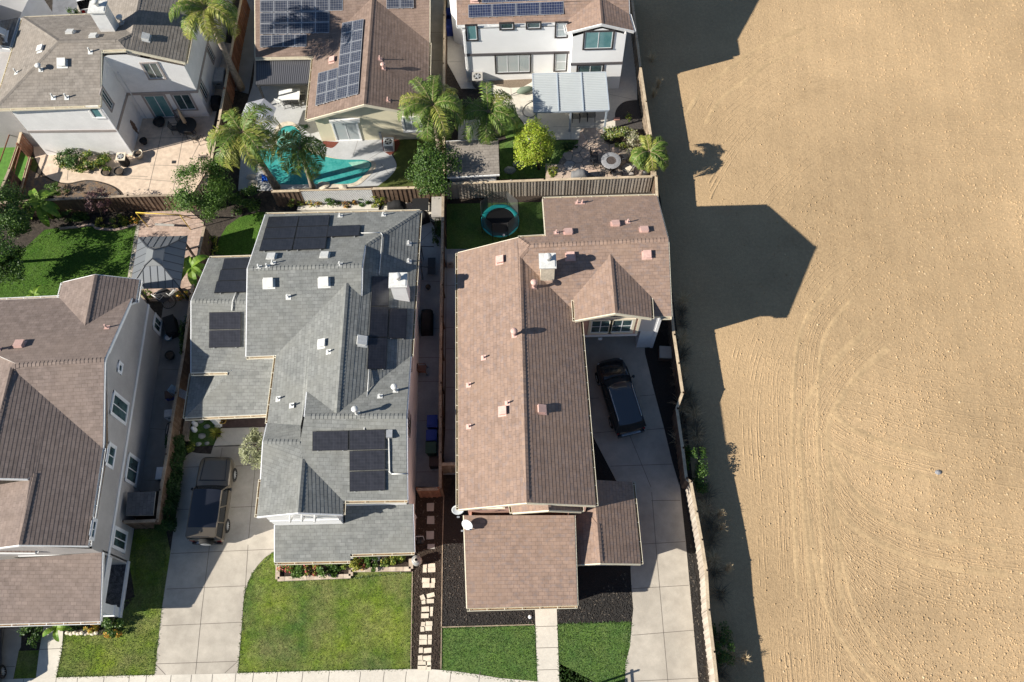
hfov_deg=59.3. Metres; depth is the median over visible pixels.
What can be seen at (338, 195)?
lattice screen
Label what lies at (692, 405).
dry weed
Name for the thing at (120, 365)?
window
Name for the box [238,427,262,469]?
olive tree
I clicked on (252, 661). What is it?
lawn
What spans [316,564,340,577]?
shrub
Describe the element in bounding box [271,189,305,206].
fence
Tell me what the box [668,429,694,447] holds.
dry weed
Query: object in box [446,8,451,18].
wheelie bin
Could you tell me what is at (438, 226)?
shrub
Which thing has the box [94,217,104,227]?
shrub
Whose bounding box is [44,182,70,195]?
shrub
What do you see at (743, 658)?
dry weed
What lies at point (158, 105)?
sliding door
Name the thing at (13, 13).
house
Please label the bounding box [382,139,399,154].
bark patch
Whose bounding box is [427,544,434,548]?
stepping stone
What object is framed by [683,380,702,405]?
dry weed
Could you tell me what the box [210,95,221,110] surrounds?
covered grill
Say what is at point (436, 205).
storage box
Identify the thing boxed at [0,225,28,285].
evergreen tree
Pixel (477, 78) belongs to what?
air conditioner
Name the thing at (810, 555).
tyre tracks
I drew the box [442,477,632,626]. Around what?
mulch bed
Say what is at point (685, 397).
dry weed
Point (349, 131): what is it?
sliding door
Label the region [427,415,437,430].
wheelie bin
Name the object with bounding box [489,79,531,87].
rock bed
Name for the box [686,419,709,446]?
dry weed
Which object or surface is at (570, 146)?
shrub
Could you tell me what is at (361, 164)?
pool steps
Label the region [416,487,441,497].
fence
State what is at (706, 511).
dry weed
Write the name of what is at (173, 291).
patio chair
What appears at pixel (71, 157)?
shrub
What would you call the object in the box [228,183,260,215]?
shrub
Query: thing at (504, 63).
window
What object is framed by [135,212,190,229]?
garden swing
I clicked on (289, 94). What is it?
dining table
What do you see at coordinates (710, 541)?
dry weed
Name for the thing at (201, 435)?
rock
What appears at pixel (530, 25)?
window
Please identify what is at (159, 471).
blue cooler
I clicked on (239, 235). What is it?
lawn
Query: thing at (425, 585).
stepping stone
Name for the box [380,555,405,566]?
shrub
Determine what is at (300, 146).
palm tree
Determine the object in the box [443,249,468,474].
side path
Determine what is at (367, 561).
shrub
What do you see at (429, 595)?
stepping stone
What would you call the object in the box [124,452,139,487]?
window
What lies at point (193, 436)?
entry lawn
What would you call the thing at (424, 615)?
stepping stone
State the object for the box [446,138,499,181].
garden shed
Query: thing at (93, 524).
window
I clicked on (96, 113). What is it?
window
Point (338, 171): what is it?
pool water
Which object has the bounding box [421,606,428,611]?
stepping stone
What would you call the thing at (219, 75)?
utility cabinet
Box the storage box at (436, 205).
[431,197,441,221]
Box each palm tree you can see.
[168,0,244,91]
[206,102,281,189]
[271,124,327,189]
[397,75,464,151]
[453,81,519,144]
[629,134,669,175]
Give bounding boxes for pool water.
[258,126,370,184]
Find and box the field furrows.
[698,19,1023,681]
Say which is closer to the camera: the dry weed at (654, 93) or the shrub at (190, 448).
the shrub at (190, 448)
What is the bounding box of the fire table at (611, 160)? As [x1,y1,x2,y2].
[601,152,620,170]
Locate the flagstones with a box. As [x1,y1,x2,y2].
[545,128,640,178]
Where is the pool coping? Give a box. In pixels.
[245,121,375,189]
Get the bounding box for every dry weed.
[648,48,657,61]
[651,86,659,97]
[656,77,661,87]
[668,393,692,418]
[668,422,689,437]
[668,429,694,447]
[669,349,689,369]
[669,372,688,387]
[670,360,692,378]
[673,302,690,319]
[674,289,693,308]
[674,309,691,331]
[674,341,690,359]
[674,387,693,411]
[676,326,692,349]
[679,407,693,428]
[681,398,702,417]
[682,404,705,420]
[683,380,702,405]
[684,437,709,458]
[685,421,707,445]
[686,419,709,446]
[689,407,707,437]
[696,480,727,517]
[696,519,724,557]
[697,493,723,524]
[700,506,725,539]
[702,656,733,681]
[705,545,724,569]
[707,560,726,586]
[709,583,731,612]
[713,508,723,519]
[718,520,727,532]
[718,644,742,672]
[724,563,732,573]
[738,651,751,665]
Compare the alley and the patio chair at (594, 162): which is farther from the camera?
the alley
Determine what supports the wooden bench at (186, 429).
on the entry lawn at (193, 436)
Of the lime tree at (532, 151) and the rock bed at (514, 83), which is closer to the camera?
the lime tree at (532, 151)
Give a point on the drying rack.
(183, 397)
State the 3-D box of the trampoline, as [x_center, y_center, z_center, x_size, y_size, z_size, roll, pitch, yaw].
[-0.788,-8.174,59.149,2.562,2.403,2.562,-1,66,0]
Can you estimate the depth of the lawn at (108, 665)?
49.99 m
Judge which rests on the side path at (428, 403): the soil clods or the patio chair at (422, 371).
the patio chair at (422, 371)
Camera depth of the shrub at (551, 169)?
61.46 m
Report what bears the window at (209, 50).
in the house at (93, 81)
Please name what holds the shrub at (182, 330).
on the yard soil
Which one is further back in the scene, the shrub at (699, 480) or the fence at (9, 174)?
the fence at (9, 174)
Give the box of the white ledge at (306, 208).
[297,204,379,211]
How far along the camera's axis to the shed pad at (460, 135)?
63.35 m
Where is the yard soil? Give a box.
[0,0,708,681]
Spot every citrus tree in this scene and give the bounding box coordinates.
[164,152,235,223]
[404,139,461,198]
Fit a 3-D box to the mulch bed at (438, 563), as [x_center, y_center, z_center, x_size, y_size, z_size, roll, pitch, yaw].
[-4.793,13.508,50.965,1.757,0.050,9.606,-1,66,0]
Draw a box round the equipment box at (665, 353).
[659,346,671,360]
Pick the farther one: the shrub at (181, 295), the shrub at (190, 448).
the shrub at (181, 295)
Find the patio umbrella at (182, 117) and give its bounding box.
[177,109,185,123]
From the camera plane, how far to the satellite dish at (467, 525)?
48.06 m
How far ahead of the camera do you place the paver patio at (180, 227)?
60.50 m
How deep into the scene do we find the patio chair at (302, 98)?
64.22 m
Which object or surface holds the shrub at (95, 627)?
on the yard soil
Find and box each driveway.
[2,627,21,678]
[155,446,273,674]
[584,336,697,681]
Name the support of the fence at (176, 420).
on the yard soil
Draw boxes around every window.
[85,105,105,118]
[88,517,97,541]
[99,85,114,112]
[105,441,116,469]
[109,390,129,425]
[112,525,127,553]
[116,360,123,374]
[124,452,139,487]
[139,62,166,79]
[152,312,162,335]
[170,93,198,110]
[199,78,208,102]
[206,42,214,64]
[401,116,422,132]
[408,409,410,433]
[408,413,410,437]
[465,24,478,40]
[494,54,530,73]
[499,22,514,30]
[526,21,541,29]
[553,52,567,71]
[554,21,568,38]
[582,30,614,49]
[587,319,613,334]
[608,318,635,333]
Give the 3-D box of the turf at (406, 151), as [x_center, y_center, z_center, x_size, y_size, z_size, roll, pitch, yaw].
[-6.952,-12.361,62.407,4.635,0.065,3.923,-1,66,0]
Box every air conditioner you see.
[115,152,129,166]
[383,137,394,151]
[472,72,482,88]
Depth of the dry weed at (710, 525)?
51.68 m
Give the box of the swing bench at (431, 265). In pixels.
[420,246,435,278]
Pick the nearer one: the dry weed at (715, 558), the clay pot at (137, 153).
the dry weed at (715, 558)
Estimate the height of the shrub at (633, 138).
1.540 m
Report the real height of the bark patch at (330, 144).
0.076 m
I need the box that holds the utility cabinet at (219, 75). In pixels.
[212,67,225,88]
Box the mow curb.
[59,223,136,230]
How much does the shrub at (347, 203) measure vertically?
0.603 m
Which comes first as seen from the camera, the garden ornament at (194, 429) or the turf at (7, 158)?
the garden ornament at (194, 429)
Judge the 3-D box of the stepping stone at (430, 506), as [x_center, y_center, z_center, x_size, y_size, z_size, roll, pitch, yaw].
[-4.770,9.706,52.601,0.427,0.065,0.480,-1,66,0]
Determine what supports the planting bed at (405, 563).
on the yard soil
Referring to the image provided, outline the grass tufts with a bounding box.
[0,223,632,681]
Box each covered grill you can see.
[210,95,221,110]
[387,200,405,209]
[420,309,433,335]
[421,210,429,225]
[571,169,588,177]
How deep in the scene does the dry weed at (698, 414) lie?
54.34 m
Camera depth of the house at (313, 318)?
50.48 m
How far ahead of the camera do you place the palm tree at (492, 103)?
59.21 m
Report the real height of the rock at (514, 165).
0.231 m
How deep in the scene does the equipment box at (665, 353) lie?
55.68 m
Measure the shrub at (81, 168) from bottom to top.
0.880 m
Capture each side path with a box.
[416,221,446,486]
[426,0,443,138]
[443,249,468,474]
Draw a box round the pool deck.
[238,60,396,190]
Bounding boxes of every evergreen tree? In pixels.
[0,179,34,238]
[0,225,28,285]
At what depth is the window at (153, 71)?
59.76 m
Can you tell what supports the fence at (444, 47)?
on the yard soil
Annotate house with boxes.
[0,0,53,147]
[0,0,232,154]
[0,274,163,626]
[183,209,421,564]
[254,0,430,141]
[450,0,635,88]
[455,194,671,611]
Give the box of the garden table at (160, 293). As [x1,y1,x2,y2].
[156,288,170,302]
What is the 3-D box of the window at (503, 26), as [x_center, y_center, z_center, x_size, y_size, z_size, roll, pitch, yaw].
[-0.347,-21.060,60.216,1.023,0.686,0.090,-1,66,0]
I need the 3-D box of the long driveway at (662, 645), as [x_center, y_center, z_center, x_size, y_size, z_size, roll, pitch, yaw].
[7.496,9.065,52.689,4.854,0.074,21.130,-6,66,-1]
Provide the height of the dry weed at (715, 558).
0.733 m
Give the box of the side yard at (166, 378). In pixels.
[140,301,188,490]
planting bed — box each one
[23,170,119,196]
[280,555,411,577]
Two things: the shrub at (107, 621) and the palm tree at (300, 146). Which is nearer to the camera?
the shrub at (107, 621)
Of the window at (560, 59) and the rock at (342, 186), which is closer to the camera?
the rock at (342, 186)
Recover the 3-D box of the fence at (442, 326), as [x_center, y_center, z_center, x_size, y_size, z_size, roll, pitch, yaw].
[-4.320,-0.348,56.069,0.245,1.840,20.036,-2,66,0]
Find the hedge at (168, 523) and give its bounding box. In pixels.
[154,434,186,532]
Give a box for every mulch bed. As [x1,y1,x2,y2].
[411,496,442,668]
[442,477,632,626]
[593,438,615,479]
[645,329,705,681]
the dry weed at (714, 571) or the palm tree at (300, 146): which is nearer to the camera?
the dry weed at (714, 571)
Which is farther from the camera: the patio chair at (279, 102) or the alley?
the alley
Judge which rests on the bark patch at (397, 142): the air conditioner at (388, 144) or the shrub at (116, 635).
the air conditioner at (388, 144)
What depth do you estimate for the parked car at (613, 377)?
53.50 m
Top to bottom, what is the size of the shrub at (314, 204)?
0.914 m
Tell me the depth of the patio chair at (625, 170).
61.24 m
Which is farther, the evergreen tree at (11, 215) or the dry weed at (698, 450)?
the evergreen tree at (11, 215)
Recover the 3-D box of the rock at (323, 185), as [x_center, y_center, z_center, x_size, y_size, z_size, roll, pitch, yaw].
[-12.924,-10.698,61.617,0.954,0.248,0.688,-1,66,0]
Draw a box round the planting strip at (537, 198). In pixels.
[447,195,544,203]
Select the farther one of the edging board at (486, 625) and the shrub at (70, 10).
the shrub at (70, 10)
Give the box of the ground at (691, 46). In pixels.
[633,0,1023,681]
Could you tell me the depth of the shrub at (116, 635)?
49.83 m
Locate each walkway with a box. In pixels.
[36,626,62,677]
[535,609,558,681]
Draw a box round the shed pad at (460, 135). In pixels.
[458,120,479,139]
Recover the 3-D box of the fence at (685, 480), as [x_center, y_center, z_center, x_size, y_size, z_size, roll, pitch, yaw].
[9.824,-1.063,56.127,0.628,1.840,20.794,-1,66,0]
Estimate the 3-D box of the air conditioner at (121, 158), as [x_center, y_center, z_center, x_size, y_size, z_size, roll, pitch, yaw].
[-26.916,-12.529,62.294,0.646,0.930,0.646,-1,66,0]
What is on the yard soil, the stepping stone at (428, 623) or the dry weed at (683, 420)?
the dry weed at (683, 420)
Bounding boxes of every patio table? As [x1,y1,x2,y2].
[176,117,196,135]
[412,198,428,214]
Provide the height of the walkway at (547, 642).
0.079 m
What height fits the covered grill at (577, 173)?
1.050 m
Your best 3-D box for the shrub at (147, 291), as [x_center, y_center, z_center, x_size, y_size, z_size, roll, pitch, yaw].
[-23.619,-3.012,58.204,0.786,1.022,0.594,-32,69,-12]
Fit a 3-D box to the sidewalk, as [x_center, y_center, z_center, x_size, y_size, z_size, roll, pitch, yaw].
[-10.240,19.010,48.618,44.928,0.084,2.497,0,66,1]
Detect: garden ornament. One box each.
[191,421,197,426]
[191,426,197,432]
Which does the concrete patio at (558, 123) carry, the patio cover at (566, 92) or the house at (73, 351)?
the patio cover at (566, 92)
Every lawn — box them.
[0,226,135,297]
[14,650,38,678]
[57,529,169,676]
[189,420,215,446]
[215,212,269,255]
[238,552,411,672]
[441,625,593,681]
[447,202,543,248]
[495,111,578,178]
[558,622,630,681]
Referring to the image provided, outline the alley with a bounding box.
[52,0,76,14]
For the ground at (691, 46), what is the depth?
58.42 m
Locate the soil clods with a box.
[703,0,1023,681]
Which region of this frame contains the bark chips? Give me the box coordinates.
[411,497,704,681]
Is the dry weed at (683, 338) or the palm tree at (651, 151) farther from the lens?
the palm tree at (651, 151)
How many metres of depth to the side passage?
66.54 m
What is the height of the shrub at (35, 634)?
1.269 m
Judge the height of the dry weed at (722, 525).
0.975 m
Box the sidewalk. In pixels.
[2,669,537,681]
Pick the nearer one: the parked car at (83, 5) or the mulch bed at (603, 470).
the mulch bed at (603, 470)
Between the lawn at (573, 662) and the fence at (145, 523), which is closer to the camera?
the lawn at (573, 662)
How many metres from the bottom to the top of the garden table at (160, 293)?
0.653 m
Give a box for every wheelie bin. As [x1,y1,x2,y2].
[425,440,436,455]
[426,429,437,444]
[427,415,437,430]
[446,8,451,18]
[446,19,452,35]
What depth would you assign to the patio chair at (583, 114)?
63.24 m
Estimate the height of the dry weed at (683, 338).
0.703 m
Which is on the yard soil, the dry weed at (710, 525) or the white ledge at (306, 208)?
the white ledge at (306, 208)
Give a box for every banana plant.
[24,188,60,226]
[25,285,41,296]
[42,625,71,641]
[181,255,208,287]
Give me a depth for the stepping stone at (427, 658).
49.19 m
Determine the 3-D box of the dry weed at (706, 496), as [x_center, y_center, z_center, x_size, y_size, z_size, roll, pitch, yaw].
[11.395,8.905,52.286,2.240,0.770,2.237,-42,72,-16]
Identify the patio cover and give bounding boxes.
[256,60,310,98]
[532,71,609,131]
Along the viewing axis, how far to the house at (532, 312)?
49.37 m
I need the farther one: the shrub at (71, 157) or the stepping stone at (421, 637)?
the shrub at (71, 157)
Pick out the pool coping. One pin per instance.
(362, 178)
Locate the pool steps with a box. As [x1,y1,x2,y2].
[348,161,369,167]
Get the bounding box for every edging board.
[410,571,412,668]
[440,543,442,668]
[441,624,533,627]
[442,497,443,542]
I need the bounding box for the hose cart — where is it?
[415,536,424,543]
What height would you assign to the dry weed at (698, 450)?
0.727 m
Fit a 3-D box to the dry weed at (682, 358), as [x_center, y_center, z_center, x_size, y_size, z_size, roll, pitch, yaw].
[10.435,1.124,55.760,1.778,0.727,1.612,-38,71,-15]
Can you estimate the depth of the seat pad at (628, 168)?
61.25 m
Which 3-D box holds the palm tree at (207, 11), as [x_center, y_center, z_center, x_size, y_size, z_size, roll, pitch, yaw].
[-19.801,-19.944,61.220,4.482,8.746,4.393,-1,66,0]
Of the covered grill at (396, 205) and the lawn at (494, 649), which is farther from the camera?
the covered grill at (396, 205)
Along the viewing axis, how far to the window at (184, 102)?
62.78 m
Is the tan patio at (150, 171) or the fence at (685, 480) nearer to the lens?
the fence at (685, 480)
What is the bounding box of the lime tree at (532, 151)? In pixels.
[513,116,555,169]
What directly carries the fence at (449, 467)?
on the side path at (450, 431)
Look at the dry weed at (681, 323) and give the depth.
56.81 m
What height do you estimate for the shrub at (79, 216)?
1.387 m
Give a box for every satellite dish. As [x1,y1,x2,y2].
[452,505,463,517]
[461,520,472,531]
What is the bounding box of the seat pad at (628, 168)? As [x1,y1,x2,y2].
[625,166,633,172]
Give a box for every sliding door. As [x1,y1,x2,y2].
[141,94,176,118]
[331,122,362,141]
[576,64,603,71]
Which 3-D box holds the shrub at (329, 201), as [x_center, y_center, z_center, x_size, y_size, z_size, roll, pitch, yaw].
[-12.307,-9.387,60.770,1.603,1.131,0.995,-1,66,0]
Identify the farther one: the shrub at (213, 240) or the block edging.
the shrub at (213, 240)
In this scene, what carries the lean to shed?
on the yard soil
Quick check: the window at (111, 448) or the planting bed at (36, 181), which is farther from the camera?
the planting bed at (36, 181)
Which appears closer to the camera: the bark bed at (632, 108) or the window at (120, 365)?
the window at (120, 365)
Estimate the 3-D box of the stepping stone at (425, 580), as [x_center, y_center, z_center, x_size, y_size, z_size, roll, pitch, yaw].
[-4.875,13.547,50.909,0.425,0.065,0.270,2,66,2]
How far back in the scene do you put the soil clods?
54.85 m
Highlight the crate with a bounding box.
[429,456,438,468]
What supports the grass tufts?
on the yard soil
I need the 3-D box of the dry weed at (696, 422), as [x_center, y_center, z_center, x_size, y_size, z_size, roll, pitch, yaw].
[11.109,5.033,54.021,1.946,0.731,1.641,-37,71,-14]
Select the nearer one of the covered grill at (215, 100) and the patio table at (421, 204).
the patio table at (421, 204)
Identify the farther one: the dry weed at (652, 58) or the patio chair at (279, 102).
the dry weed at (652, 58)
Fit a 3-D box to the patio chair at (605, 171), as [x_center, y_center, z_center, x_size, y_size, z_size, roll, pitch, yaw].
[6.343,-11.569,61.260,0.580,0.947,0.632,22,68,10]
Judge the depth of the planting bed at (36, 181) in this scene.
62.01 m
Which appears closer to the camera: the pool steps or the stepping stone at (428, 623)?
the stepping stone at (428, 623)
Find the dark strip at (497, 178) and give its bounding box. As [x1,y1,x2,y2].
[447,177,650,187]
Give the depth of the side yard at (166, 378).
55.50 m
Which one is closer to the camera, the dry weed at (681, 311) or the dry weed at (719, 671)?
the dry weed at (719, 671)
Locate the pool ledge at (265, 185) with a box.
[246,168,330,189]
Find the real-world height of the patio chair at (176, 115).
0.947 m
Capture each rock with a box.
[198,433,205,438]
[246,174,255,179]
[248,180,257,185]
[317,181,329,188]
[339,184,346,188]
[504,166,515,173]
[513,160,523,166]
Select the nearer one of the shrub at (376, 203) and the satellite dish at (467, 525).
the satellite dish at (467, 525)
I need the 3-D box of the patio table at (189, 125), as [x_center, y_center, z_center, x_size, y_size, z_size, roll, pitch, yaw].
[-22.845,-14.989,63.439,1.440,0.694,1.440,-1,66,0]
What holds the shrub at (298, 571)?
on the planting bed at (405, 563)
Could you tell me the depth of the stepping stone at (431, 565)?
51.21 m
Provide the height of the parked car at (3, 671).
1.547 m
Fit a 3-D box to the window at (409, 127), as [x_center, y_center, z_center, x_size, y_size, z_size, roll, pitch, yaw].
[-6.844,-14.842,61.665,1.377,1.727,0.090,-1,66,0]
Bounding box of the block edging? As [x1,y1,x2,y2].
[275,558,412,581]
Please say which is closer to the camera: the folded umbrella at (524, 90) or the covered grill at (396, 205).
the covered grill at (396, 205)
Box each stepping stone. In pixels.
[418,660,425,665]
[418,665,425,669]
[419,635,426,639]
[419,639,426,644]
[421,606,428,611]
[421,613,428,617]
[422,578,429,582]
[422,583,429,587]
[423,655,430,660]
[424,648,430,652]
[425,626,431,630]
[426,531,433,539]
[426,621,432,625]
[427,503,433,510]
[427,516,433,523]
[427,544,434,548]
[427,592,434,597]
[428,563,434,567]
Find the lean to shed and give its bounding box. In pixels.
[126,491,158,519]
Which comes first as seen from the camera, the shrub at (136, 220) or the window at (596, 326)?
the window at (596, 326)
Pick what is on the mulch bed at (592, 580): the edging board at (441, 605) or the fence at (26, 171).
the edging board at (441, 605)
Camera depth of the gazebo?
56.39 m
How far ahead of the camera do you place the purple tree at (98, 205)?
59.53 m
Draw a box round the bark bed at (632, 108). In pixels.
[615,100,642,129]
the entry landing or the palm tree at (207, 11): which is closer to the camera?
the entry landing
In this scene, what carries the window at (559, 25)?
in the house at (527, 49)
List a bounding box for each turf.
[0,147,27,185]
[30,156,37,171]
[378,140,439,186]
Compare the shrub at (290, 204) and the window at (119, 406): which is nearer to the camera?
the window at (119, 406)
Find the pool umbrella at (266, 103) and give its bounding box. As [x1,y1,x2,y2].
[242,99,275,129]
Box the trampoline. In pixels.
[480,191,519,241]
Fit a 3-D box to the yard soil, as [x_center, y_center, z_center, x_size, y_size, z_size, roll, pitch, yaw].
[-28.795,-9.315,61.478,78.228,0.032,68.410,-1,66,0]
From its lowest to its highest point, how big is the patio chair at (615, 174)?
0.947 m
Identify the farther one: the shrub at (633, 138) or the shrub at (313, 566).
the shrub at (633, 138)
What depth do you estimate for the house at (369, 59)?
62.20 m
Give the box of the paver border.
[128,223,139,277]
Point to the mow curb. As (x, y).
(98, 228)
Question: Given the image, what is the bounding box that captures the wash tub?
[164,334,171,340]
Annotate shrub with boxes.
[17,626,42,648]
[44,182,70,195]
[53,148,83,168]
[55,210,89,222]
[65,7,80,13]
[66,164,94,172]
[67,625,79,631]
[79,149,111,171]
[83,624,99,633]
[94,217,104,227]
[101,617,123,636]
[103,629,122,638]
[109,213,128,227]
[128,215,139,223]
[141,289,152,298]
[176,290,188,300]
[178,314,189,354]
[186,442,194,452]
[207,235,218,254]
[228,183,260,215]
[276,565,294,572]
[286,199,303,207]
[288,565,308,578]
[303,564,321,575]
[306,199,321,207]
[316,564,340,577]
[319,194,340,205]
[335,564,346,569]
[341,199,357,207]
[348,557,361,571]
[355,557,365,569]
[358,196,371,206]
[361,556,377,571]
[371,196,385,207]
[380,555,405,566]
[431,218,440,245]
[547,162,557,177]
[561,141,577,150]
[600,125,637,148]
[624,130,642,153]
[684,445,709,493]
[712,620,734,665]
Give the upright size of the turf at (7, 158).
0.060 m
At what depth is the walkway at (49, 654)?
49.60 m
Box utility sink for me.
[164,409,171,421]
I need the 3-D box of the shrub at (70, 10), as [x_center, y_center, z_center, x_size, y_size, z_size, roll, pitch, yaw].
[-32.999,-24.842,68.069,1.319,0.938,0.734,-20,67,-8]
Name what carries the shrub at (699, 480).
on the ground at (691, 46)
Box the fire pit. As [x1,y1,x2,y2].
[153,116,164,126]
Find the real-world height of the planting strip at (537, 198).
0.054 m
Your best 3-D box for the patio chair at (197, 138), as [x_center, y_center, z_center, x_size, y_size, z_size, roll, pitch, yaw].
[-22.071,-14.208,62.940,0.580,0.947,0.632,22,68,10]
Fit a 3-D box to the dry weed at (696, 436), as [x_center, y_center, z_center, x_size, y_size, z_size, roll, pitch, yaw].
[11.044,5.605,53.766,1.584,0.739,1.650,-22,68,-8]
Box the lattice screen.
[300,188,374,204]
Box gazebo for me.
[132,235,194,301]
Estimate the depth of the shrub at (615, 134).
62.15 m
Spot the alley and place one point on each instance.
(59, 7)
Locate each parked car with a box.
[0,627,6,681]
[76,0,91,13]
[185,457,236,545]
[595,358,645,437]
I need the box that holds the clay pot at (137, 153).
[133,149,142,158]
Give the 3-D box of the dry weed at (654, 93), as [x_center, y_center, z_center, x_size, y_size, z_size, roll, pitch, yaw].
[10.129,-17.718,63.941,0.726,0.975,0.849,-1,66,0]
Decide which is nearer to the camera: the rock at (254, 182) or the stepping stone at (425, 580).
the stepping stone at (425, 580)
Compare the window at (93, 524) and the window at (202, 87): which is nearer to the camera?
the window at (93, 524)
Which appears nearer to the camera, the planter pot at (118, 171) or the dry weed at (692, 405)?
the dry weed at (692, 405)
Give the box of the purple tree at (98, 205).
[84,186,111,217]
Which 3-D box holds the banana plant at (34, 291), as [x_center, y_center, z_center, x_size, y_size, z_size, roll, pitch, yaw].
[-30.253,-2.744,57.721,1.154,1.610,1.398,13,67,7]
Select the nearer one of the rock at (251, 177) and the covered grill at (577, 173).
the covered grill at (577, 173)
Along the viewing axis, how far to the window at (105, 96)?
59.00 m
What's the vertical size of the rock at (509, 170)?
0.231 m
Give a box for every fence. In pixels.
[0,135,19,170]
[0,168,20,201]
[0,194,199,216]
[9,147,31,199]
[16,132,33,156]
[122,519,161,528]
[155,225,211,524]
[203,88,232,208]
[223,0,249,103]
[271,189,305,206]
[371,186,446,203]
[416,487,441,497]
[439,193,446,496]
[440,462,455,473]
[442,0,447,199]
[445,175,652,198]
[629,0,656,190]
[652,175,691,489]
[685,481,717,681]
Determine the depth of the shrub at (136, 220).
60.48 m
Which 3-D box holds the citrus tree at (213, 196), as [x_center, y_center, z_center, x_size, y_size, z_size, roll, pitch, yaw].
[-20.194,-9.686,59.080,4.479,4.521,4.731,-1,66,0]
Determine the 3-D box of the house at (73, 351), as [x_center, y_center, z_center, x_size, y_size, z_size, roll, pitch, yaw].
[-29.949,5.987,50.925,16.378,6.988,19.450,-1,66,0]
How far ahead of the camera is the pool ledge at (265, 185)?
61.78 m
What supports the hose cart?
on the mulch bed at (438, 563)
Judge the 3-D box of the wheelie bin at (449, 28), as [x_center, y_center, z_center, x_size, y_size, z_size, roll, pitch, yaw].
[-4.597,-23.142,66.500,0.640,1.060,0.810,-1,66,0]
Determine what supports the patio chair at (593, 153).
on the flagstones
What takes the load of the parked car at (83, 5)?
on the street side concrete
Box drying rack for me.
[167,384,185,398]
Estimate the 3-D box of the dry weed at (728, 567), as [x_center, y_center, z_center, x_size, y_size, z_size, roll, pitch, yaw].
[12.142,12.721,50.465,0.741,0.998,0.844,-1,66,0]
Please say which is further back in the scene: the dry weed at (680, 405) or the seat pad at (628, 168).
the seat pad at (628, 168)
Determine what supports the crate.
on the side path at (428, 403)
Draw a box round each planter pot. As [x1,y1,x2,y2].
[100,168,110,175]
[113,167,123,175]
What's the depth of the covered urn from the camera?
50.69 m
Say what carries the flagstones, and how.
on the flagstone patio at (563, 160)
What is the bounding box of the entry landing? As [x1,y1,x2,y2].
[214,427,264,445]
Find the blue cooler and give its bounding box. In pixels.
[155,467,162,480]
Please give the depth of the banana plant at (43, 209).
59.40 m
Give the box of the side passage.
[234,0,254,93]
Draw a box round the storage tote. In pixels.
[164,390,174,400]
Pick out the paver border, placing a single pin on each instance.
(135, 242)
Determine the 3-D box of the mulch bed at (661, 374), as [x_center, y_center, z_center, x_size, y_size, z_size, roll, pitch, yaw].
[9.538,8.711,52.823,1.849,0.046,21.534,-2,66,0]
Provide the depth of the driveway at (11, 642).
49.79 m
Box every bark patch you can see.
[323,141,337,147]
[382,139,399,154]
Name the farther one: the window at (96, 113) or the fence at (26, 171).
the fence at (26, 171)
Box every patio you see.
[34,43,230,196]
[131,210,203,300]
[381,185,441,220]
[447,0,636,139]
[558,139,634,177]
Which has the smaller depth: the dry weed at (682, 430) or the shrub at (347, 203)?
the dry weed at (682, 430)
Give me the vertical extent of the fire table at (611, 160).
0.620 m
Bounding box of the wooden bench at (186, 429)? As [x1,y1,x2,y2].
[182,419,191,441]
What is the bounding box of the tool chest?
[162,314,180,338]
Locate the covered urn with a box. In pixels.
[411,555,421,565]
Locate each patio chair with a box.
[166,288,178,299]
[167,121,180,134]
[172,109,183,121]
[183,130,195,138]
[190,133,203,144]
[274,98,285,108]
[282,100,292,108]
[291,97,301,107]
[299,92,306,101]
[417,363,427,374]
[580,112,587,118]
[587,112,595,121]
[590,147,597,160]
[590,156,600,169]
[600,166,610,176]
[610,168,621,175]
[619,149,630,161]
[622,164,634,175]
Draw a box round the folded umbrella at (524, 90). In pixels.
[509,86,532,95]
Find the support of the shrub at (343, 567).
on the planting bed at (405, 563)
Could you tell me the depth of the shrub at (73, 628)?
50.07 m
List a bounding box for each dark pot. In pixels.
[139,137,146,144]
[165,350,174,359]
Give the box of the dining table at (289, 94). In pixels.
[278,89,300,105]
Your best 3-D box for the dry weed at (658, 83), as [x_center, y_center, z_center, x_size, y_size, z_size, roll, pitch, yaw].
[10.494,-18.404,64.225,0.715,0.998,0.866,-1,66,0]
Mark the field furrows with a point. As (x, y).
(827, 533)
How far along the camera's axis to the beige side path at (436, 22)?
66.80 m
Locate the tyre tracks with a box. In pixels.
[682,26,1008,681]
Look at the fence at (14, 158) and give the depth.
62.68 m
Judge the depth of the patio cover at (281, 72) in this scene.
62.80 m
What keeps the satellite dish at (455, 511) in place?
on the house at (532, 312)
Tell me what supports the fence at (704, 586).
on the mulch bed at (661, 374)
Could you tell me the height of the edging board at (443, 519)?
0.070 m
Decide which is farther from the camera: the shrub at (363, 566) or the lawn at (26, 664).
the shrub at (363, 566)
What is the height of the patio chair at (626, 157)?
0.947 m
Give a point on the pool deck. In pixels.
(385, 162)
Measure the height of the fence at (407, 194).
1.840 m
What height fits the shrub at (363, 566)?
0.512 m
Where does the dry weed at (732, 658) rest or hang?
on the ground at (691, 46)
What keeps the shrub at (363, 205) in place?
on the yard soil
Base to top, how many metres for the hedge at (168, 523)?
1.385 m

